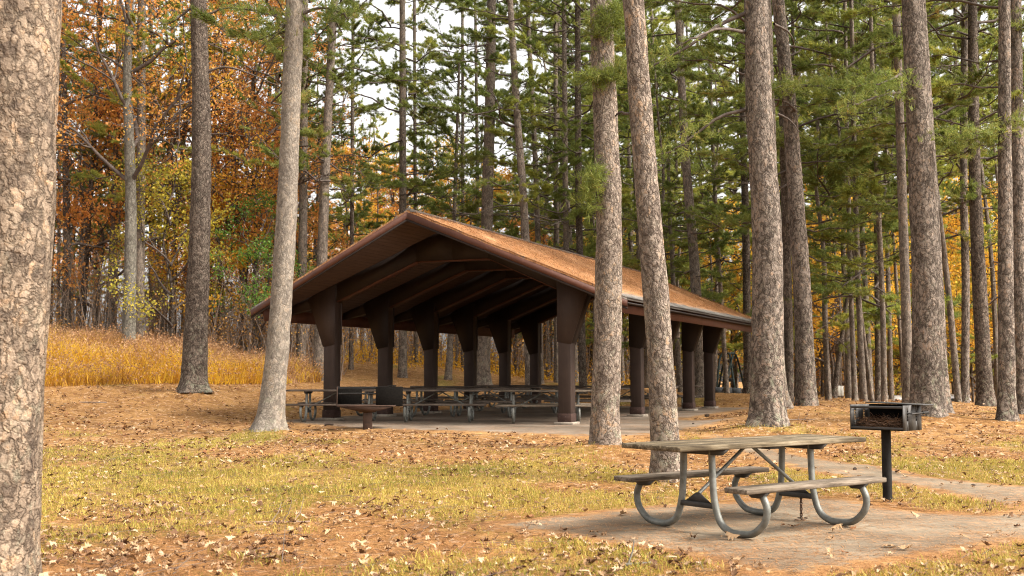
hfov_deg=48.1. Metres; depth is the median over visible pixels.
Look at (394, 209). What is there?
broadleaf tree
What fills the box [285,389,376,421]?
picnic table
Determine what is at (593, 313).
pine tree
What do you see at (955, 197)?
pine tree
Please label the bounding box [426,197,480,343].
broadleaf tree
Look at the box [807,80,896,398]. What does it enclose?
pine tree
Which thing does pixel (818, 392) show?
pine tree
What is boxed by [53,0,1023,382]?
sky
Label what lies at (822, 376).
broadleaf tree
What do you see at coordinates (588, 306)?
broadleaf tree
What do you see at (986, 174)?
pine tree
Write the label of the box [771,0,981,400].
pine tree
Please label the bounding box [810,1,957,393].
pine tree
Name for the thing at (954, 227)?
broadleaf tree
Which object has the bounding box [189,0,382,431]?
pine tree
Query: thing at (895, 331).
pine tree
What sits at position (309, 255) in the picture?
pine tree
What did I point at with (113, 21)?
pine tree
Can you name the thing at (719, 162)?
pine tree
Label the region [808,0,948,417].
pine tree
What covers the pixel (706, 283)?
pine tree
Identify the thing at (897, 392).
pine tree
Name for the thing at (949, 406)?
pine tree
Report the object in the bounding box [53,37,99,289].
pine tree
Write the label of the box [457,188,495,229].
pine tree
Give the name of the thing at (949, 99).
pine tree
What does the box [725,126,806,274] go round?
pine tree
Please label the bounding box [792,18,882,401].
pine tree
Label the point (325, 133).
pine tree
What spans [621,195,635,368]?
pine tree
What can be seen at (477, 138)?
pine tree
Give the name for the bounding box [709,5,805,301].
pine tree
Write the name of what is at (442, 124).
pine tree
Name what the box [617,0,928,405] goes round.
pine tree
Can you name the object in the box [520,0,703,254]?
pine tree
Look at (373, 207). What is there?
broadleaf tree
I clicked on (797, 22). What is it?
pine tree
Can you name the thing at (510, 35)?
pine tree
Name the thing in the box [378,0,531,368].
pine tree
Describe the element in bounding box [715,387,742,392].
playground edging
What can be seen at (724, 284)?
pine tree
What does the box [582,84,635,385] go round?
pine tree
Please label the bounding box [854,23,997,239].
pine tree
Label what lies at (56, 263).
broadleaf tree
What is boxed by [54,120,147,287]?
pine tree
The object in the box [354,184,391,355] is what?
pine tree
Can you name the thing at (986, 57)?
pine tree
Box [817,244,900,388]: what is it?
broadleaf tree
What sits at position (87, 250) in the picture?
oak tree
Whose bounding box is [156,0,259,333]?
pine tree
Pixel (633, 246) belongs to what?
pine tree
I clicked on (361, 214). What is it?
pine tree
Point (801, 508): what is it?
chain
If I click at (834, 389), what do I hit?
broadleaf tree
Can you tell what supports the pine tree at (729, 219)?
on the ground at (363, 375)
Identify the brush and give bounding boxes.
[341,327,874,397]
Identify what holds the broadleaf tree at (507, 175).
on the ground at (363, 375)
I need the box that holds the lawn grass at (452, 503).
[40,421,1023,575]
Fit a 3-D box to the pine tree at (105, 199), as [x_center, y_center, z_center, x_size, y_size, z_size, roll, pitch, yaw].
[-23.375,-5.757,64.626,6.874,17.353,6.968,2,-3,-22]
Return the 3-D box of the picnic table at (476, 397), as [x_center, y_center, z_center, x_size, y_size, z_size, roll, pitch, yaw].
[-1.834,3.360,34.848,2.444,0.758,1.590,-1,-4,17]
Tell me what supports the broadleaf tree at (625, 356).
on the ground at (363, 375)
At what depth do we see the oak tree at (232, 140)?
47.14 m
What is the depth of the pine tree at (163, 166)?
62.25 m
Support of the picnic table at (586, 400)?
on the pavilion slab at (537, 421)
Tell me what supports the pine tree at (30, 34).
on the ground at (363, 375)
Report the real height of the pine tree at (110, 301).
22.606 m
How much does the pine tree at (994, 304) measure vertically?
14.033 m
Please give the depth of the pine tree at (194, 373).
33.05 m
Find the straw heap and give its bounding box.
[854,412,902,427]
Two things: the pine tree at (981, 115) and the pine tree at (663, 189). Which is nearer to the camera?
the pine tree at (663, 189)
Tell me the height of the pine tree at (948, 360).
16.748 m
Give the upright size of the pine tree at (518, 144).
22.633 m
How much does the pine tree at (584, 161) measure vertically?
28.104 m
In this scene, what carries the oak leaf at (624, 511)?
on the table pad
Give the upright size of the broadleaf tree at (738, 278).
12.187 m
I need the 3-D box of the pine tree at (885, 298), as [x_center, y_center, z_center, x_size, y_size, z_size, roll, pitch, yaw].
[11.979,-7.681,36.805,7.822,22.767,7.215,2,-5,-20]
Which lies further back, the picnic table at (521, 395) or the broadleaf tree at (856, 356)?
the broadleaf tree at (856, 356)
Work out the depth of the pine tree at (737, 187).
84.28 m
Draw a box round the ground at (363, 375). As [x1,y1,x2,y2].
[40,344,1023,575]
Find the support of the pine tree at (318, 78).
on the ground at (363, 375)
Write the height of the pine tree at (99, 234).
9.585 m
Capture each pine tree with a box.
[0,0,61,575]
[49,0,119,323]
[53,32,121,321]
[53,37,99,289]
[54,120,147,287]
[55,0,159,325]
[55,7,159,328]
[56,0,190,332]
[56,7,136,322]
[60,0,272,338]
[62,33,157,328]
[67,0,226,331]
[76,169,121,299]
[78,0,217,334]
[90,0,264,336]
[121,39,189,318]
[136,28,253,335]
[151,0,281,392]
[152,184,225,297]
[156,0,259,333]
[179,0,431,362]
[179,69,272,309]
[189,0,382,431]
[190,0,337,344]
[210,39,315,311]
[222,0,370,249]
[224,77,314,309]
[238,0,451,380]
[250,78,357,355]
[261,0,398,353]
[272,0,500,377]
[296,52,355,273]
[307,87,391,264]
[308,0,443,369]
[313,137,370,345]
[330,104,424,344]
[334,172,372,352]
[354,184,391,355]
[355,0,495,363]
[355,113,392,347]
[365,131,424,220]
[367,118,430,231]
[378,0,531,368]
[387,2,575,226]
[394,108,467,212]
[396,0,595,393]
[402,0,510,384]
[406,114,452,214]
[407,63,503,379]
[417,114,495,361]
[437,117,508,206]
[439,0,626,383]
[447,199,459,367]
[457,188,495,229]
[462,0,667,264]
[464,4,592,245]
[478,0,683,393]
[480,0,652,382]
[493,115,562,361]
[494,0,629,381]
[494,17,588,376]
[512,0,706,374]
[512,97,591,376]
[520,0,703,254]
[525,0,623,372]
[529,3,631,241]
[531,71,591,371]
[534,4,663,379]
[538,0,656,245]
[551,5,714,233]
[559,0,663,444]
[568,26,689,284]
[570,37,688,336]
[570,108,635,336]
[574,28,710,261]
[580,0,780,397]
[581,4,735,384]
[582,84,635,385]
[584,201,596,382]
[615,0,679,482]
[617,0,800,426]
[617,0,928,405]
[617,40,722,349]
[621,41,721,349]
[621,179,680,327]
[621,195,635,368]
[622,35,733,391]
[623,2,725,214]
[624,24,740,388]
[625,2,821,392]
[627,0,740,298]
[628,142,713,353]
[632,0,740,376]
[633,22,741,304]
[654,1,837,393]
[658,69,727,353]
[659,81,751,386]
[669,0,908,403]
[672,119,742,372]
[677,0,869,395]
[684,184,751,342]
[685,61,823,356]
[691,55,830,349]
[694,38,751,387]
[700,0,1023,402]
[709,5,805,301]
[709,20,821,268]
[712,2,836,198]
[716,1,840,286]
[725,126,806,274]
[734,3,828,310]
[740,0,997,401]
[743,2,972,400]
[746,31,891,400]
[768,0,793,408]
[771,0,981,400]
[785,0,979,400]
[787,3,956,381]
[788,4,843,395]
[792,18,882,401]
[792,117,873,395]
[793,3,911,397]
[793,8,911,397]
[797,8,959,394]
[798,1,997,400]
[799,67,824,393]
[805,0,1023,406]
[806,1,939,399]
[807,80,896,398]
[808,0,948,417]
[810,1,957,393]
[819,0,1023,413]
[823,0,1023,402]
[843,0,997,401]
[852,143,944,386]
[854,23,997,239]
[867,1,960,242]
[872,2,960,317]
[872,98,982,374]
[881,1,1023,373]
[895,13,959,394]
[895,14,1023,252]
[917,0,1023,421]
[924,0,954,413]
[932,3,997,396]
[933,4,1023,274]
[933,5,1023,256]
[938,42,997,399]
[943,11,997,251]
[944,113,997,380]
[947,70,997,381]
[957,14,1023,195]
[973,94,1023,374]
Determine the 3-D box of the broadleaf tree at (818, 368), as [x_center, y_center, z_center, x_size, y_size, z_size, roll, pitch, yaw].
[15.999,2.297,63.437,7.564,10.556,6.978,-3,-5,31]
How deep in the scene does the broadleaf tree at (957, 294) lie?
66.51 m
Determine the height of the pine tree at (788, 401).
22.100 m
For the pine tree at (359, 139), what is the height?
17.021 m
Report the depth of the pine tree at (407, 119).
84.59 m
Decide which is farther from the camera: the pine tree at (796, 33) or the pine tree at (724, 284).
the pine tree at (796, 33)
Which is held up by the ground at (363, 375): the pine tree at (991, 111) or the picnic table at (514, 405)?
the pine tree at (991, 111)
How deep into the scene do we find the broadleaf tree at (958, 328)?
48.51 m
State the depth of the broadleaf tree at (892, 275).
53.72 m
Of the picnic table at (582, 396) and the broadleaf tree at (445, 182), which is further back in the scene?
the broadleaf tree at (445, 182)
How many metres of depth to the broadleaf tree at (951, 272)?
62.51 m
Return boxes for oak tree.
[55,0,169,332]
[56,0,191,328]
[56,0,267,343]
[81,0,280,341]
[119,0,373,353]
[134,0,314,352]
[135,1,377,339]
[177,23,333,345]
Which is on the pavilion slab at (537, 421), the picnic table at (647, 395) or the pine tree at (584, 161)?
the picnic table at (647, 395)
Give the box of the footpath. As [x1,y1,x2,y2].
[698,434,1023,508]
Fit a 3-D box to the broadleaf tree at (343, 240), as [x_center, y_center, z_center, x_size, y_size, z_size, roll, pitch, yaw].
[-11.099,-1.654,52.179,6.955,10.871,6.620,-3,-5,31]
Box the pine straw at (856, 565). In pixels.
[41,445,1023,575]
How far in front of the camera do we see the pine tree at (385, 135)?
78.36 m
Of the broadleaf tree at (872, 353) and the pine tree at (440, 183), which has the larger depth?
the pine tree at (440, 183)
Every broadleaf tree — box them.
[51,83,188,332]
[53,200,62,297]
[54,158,123,322]
[93,141,237,339]
[145,152,276,344]
[168,196,237,293]
[169,119,319,334]
[209,188,315,351]
[210,138,361,298]
[226,170,295,288]
[240,124,363,283]
[307,132,398,350]
[307,211,355,261]
[345,158,456,347]
[389,194,430,350]
[420,137,479,355]
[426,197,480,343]
[442,163,547,242]
[501,211,592,372]
[543,232,625,357]
[586,230,635,378]
[623,238,686,361]
[665,238,738,362]
[680,189,780,387]
[680,289,742,375]
[723,228,820,353]
[729,261,842,382]
[734,204,874,388]
[742,177,899,396]
[783,225,856,363]
[793,201,952,385]
[793,216,900,383]
[793,340,873,382]
[812,197,911,398]
[812,213,910,369]
[812,216,911,370]
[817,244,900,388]
[831,200,859,397]
[871,247,957,394]
[872,172,997,368]
[872,220,974,393]
[894,263,971,381]
[896,212,991,395]
[899,181,997,390]
[945,229,997,402]
[946,214,997,352]
[946,223,997,381]
[946,245,990,395]
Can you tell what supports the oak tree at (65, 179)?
on the ground at (363, 375)
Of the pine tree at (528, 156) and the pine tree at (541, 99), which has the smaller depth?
the pine tree at (541, 99)
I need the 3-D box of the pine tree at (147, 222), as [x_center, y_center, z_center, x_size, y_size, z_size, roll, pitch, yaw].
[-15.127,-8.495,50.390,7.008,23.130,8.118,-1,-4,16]
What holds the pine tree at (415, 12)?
on the ground at (363, 375)
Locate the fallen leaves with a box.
[39,399,1023,575]
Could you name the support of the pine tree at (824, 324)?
on the ground at (363, 375)
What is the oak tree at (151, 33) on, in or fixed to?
on the ground at (363, 375)
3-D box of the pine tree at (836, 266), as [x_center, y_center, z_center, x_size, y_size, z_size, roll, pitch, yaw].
[12.382,-3.731,43.447,4.908,16.237,5.098,3,-5,-31]
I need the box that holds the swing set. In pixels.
[716,352,742,387]
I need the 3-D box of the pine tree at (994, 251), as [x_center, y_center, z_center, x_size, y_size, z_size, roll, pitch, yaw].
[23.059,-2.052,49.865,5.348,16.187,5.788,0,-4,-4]
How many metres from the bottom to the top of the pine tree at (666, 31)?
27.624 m
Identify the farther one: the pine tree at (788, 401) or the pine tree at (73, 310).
the pine tree at (73, 310)
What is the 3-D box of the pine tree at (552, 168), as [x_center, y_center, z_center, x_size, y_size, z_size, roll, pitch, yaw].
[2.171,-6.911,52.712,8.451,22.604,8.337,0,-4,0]
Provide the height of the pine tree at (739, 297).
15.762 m
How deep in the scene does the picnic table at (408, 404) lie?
27.26 m
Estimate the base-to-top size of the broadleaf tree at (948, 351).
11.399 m
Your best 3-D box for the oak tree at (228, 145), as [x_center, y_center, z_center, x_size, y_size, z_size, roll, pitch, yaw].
[-11.366,-4.344,50.483,6.510,15.492,8.404,2,-5,-25]
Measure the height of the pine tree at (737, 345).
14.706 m
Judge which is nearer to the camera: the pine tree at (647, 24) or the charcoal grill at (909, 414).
the charcoal grill at (909, 414)
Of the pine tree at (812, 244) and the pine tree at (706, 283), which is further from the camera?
the pine tree at (706, 283)
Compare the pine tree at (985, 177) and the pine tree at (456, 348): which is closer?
the pine tree at (456, 348)
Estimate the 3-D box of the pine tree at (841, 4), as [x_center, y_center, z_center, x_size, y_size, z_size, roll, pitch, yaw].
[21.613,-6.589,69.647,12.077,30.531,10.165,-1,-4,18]
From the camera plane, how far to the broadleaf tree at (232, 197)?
48.40 m
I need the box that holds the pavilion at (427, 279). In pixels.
[250,208,751,424]
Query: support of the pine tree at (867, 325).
on the ground at (363, 375)
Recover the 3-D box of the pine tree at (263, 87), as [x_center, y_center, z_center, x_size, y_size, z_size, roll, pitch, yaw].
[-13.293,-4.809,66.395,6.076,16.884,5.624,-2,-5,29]
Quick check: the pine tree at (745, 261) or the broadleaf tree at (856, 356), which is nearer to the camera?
the pine tree at (745, 261)
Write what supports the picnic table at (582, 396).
on the pavilion slab at (537, 421)
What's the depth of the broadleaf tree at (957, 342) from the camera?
71.68 m
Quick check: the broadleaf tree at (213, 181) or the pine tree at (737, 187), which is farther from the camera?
the pine tree at (737, 187)
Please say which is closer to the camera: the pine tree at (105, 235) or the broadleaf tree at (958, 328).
the broadleaf tree at (958, 328)
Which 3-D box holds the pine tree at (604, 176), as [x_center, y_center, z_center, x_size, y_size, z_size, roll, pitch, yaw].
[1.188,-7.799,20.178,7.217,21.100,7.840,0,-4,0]
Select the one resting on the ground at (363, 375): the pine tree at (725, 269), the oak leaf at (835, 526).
the pine tree at (725, 269)
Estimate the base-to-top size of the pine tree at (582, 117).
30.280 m
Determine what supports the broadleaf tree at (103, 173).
on the ground at (363, 375)
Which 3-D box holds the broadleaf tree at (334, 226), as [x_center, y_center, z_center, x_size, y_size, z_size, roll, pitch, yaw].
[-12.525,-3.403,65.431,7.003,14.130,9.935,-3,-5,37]
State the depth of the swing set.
49.85 m
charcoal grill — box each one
[336,385,402,429]
[850,401,933,501]
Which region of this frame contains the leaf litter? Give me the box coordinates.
[43,383,1023,466]
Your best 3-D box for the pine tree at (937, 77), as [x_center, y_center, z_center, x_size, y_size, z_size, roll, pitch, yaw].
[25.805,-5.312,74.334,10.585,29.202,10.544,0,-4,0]
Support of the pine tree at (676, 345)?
on the ground at (363, 375)
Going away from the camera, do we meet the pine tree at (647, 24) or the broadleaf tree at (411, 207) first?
the pine tree at (647, 24)
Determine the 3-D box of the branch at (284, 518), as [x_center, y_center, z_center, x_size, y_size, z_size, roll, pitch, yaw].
[-2.078,2.005,10.378,0.502,0.241,0.104,0,-4,-6]
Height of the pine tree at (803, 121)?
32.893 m
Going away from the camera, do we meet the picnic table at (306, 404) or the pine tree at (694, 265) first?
the picnic table at (306, 404)
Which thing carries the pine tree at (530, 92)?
on the ground at (363, 375)
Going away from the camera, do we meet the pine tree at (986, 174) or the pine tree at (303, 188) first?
the pine tree at (303, 188)
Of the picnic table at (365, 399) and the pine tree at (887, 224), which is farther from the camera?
the pine tree at (887, 224)
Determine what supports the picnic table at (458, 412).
on the pavilion slab at (537, 421)
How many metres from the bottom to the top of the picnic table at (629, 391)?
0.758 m
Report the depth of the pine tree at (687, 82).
56.02 m
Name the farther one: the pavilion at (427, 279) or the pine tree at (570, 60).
the pine tree at (570, 60)
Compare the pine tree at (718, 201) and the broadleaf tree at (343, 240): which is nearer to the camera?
the broadleaf tree at (343, 240)
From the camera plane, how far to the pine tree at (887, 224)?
37.79 m
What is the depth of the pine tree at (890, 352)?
41.88 m
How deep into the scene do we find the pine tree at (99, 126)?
44.10 m
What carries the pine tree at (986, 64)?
on the ground at (363, 375)
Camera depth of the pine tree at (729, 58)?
82.63 m
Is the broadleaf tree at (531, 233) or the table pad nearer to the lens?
the table pad
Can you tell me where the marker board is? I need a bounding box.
[840,386,843,397]
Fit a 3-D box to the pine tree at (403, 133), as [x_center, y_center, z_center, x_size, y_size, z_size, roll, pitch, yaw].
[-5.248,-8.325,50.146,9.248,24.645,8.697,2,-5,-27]
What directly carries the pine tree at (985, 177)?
on the ground at (363, 375)
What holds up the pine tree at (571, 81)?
on the ground at (363, 375)
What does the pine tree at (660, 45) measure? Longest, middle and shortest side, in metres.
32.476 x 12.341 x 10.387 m
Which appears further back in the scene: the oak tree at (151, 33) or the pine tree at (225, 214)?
the pine tree at (225, 214)
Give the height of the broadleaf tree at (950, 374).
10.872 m
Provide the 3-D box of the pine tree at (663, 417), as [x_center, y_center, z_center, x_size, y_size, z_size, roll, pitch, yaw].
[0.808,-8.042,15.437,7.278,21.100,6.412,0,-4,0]
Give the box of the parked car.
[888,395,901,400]
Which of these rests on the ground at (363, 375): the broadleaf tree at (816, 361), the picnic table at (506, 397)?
the broadleaf tree at (816, 361)
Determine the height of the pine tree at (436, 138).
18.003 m
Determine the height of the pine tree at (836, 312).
19.102 m
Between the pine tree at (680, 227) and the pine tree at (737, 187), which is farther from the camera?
the pine tree at (737, 187)
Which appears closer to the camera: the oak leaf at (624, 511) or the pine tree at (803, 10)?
the oak leaf at (624, 511)
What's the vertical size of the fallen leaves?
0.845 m
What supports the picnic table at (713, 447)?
on the table pad
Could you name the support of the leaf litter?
on the ground at (363, 375)
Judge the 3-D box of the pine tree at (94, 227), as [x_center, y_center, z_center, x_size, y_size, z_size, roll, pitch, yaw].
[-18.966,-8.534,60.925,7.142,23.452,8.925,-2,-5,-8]
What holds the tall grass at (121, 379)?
on the ground at (363, 375)
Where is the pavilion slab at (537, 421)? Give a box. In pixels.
[286,406,748,438]
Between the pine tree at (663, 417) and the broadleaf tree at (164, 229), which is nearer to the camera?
the pine tree at (663, 417)
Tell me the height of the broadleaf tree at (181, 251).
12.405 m
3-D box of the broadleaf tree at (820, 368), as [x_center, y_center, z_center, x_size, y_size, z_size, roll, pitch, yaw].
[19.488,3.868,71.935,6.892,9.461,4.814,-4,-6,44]
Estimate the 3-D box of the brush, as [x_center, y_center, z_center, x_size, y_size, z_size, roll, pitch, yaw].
[14.163,4.705,71.841,57.054,9.521,36.249,0,-4,0]
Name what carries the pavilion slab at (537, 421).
on the ground at (363, 375)
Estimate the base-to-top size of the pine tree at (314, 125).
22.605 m
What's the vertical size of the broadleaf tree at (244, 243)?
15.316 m
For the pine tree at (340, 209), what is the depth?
60.15 m
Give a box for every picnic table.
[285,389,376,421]
[356,387,442,415]
[403,389,490,421]
[410,386,495,410]
[436,388,530,416]
[477,385,547,407]
[488,386,557,412]
[493,390,590,422]
[539,385,591,408]
[542,387,630,401]
[614,434,886,537]
[620,386,678,398]
[623,385,701,405]
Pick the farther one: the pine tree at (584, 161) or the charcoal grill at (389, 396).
the pine tree at (584, 161)
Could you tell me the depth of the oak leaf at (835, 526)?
9.74 m
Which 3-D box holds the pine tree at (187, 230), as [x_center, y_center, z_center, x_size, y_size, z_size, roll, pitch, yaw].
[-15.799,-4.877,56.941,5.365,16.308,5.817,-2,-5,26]
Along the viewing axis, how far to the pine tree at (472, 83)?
74.82 m
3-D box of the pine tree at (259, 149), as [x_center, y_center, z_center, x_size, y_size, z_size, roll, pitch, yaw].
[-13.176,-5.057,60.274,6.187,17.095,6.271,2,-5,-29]
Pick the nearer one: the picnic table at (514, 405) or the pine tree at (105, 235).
the picnic table at (514, 405)
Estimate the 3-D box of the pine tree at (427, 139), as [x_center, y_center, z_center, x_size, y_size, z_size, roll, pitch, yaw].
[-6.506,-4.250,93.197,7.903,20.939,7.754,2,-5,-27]
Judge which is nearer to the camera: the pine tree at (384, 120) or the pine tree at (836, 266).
the pine tree at (836, 266)
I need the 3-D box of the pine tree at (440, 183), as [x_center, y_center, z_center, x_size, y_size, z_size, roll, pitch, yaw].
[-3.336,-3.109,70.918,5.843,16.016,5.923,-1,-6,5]
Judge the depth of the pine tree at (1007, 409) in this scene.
24.06 m
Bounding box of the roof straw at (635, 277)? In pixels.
[265,210,750,317]
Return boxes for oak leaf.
[619,508,628,514]
[724,531,739,539]
[831,524,842,530]
[898,544,912,548]
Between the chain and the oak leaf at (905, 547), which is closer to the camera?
the oak leaf at (905, 547)
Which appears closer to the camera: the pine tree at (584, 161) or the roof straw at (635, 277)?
the roof straw at (635, 277)
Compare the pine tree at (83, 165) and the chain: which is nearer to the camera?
the chain
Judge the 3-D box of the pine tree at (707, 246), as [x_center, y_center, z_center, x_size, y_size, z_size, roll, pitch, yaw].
[8.988,-6.540,48.425,6.813,22.110,7.569,4,-6,-40]
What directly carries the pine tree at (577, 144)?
on the ground at (363, 375)
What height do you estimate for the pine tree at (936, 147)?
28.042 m
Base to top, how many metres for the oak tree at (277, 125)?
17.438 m
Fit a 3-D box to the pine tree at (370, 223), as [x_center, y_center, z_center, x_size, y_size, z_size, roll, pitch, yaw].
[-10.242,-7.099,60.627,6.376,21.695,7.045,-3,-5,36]
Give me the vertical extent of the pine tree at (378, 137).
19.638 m
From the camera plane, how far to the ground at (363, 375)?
18.19 m
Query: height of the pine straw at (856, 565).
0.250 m
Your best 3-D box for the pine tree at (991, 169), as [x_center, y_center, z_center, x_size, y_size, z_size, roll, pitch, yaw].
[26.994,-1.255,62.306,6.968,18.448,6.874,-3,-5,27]
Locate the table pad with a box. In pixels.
[467,498,1023,575]
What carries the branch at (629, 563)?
on the ground at (363, 375)
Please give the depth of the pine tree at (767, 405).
22.77 m
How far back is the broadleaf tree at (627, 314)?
63.98 m
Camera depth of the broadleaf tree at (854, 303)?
59.58 m
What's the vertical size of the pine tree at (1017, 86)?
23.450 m
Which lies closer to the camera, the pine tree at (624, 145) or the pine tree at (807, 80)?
the pine tree at (624, 145)
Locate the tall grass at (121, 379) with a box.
[45,321,323,386]
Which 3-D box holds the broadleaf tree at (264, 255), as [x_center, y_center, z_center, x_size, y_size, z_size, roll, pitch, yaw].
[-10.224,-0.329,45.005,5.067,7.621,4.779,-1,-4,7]
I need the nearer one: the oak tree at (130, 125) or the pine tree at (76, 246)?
the oak tree at (130, 125)
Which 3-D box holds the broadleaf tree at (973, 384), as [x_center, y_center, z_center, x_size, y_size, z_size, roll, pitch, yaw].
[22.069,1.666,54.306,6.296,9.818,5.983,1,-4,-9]
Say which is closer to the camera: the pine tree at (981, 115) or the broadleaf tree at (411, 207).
the pine tree at (981, 115)
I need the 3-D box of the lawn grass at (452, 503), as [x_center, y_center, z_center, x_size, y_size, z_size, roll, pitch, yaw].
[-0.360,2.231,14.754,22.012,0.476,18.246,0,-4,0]
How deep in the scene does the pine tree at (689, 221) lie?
42.39 m
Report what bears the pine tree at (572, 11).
on the ground at (363, 375)
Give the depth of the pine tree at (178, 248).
57.85 m
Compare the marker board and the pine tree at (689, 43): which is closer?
the marker board
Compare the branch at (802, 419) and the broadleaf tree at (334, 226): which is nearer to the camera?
the branch at (802, 419)
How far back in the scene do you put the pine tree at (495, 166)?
76.22 m
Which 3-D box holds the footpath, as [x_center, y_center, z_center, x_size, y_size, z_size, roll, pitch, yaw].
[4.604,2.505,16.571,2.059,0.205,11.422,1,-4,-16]
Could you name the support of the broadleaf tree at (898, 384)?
on the ground at (363, 375)
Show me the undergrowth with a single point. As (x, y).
(229, 332)
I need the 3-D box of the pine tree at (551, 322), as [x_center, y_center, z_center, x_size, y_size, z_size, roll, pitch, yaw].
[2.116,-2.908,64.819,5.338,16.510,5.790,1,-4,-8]
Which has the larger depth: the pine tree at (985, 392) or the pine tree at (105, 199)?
the pine tree at (105, 199)
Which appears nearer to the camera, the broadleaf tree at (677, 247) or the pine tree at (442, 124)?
the pine tree at (442, 124)
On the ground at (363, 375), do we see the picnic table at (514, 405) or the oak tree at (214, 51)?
the oak tree at (214, 51)
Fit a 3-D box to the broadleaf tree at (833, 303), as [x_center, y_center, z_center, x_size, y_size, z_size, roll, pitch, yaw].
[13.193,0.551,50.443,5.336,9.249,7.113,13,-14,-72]
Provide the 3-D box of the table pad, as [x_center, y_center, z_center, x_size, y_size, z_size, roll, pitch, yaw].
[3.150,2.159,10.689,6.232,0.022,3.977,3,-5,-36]
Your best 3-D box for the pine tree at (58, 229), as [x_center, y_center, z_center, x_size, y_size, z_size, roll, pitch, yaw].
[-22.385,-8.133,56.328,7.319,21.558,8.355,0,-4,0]
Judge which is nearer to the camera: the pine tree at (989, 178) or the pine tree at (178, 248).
the pine tree at (178, 248)
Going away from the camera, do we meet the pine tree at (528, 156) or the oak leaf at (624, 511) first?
the oak leaf at (624, 511)
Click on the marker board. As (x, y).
(841, 391)
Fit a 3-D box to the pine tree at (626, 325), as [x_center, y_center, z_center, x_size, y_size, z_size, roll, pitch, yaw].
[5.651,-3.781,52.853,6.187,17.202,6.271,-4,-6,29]
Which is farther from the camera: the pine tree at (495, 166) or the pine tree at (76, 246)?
the pine tree at (495, 166)
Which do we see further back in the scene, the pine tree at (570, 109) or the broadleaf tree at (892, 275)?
the pine tree at (570, 109)
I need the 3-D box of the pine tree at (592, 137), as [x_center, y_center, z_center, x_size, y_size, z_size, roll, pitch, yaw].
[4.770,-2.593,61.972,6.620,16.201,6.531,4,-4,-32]
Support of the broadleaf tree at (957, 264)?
on the ground at (363, 375)
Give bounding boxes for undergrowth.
[49,210,975,401]
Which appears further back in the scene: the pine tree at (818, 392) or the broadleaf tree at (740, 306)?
the pine tree at (818, 392)
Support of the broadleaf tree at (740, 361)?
on the ground at (363, 375)
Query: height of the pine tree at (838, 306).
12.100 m
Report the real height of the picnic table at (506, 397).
0.758 m
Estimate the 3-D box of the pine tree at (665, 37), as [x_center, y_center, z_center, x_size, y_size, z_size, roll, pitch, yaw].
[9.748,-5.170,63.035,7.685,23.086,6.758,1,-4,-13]
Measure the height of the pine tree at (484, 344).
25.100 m
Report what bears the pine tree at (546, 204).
on the ground at (363, 375)
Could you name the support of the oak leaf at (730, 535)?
on the table pad
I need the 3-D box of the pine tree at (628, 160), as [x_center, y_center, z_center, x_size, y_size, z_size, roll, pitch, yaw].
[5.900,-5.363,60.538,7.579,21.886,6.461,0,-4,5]
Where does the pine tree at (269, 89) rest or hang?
on the ground at (363, 375)
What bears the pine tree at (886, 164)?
on the ground at (363, 375)
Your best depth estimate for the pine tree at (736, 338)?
58.08 m
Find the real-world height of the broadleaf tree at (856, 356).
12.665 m
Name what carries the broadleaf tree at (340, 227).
on the ground at (363, 375)
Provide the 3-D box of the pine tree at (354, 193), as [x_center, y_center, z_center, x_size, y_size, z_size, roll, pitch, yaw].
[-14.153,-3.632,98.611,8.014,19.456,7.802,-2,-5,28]
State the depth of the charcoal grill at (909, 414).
12.31 m
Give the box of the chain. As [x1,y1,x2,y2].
[794,498,807,519]
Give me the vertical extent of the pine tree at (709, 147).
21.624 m
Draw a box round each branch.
[254,497,309,523]
[620,539,650,566]
[789,410,813,419]
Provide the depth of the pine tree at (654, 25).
51.92 m
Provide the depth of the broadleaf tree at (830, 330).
46.72 m
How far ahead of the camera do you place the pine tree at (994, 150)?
56.63 m
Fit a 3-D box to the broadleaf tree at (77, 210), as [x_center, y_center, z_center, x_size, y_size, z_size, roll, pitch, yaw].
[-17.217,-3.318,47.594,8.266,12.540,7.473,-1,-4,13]

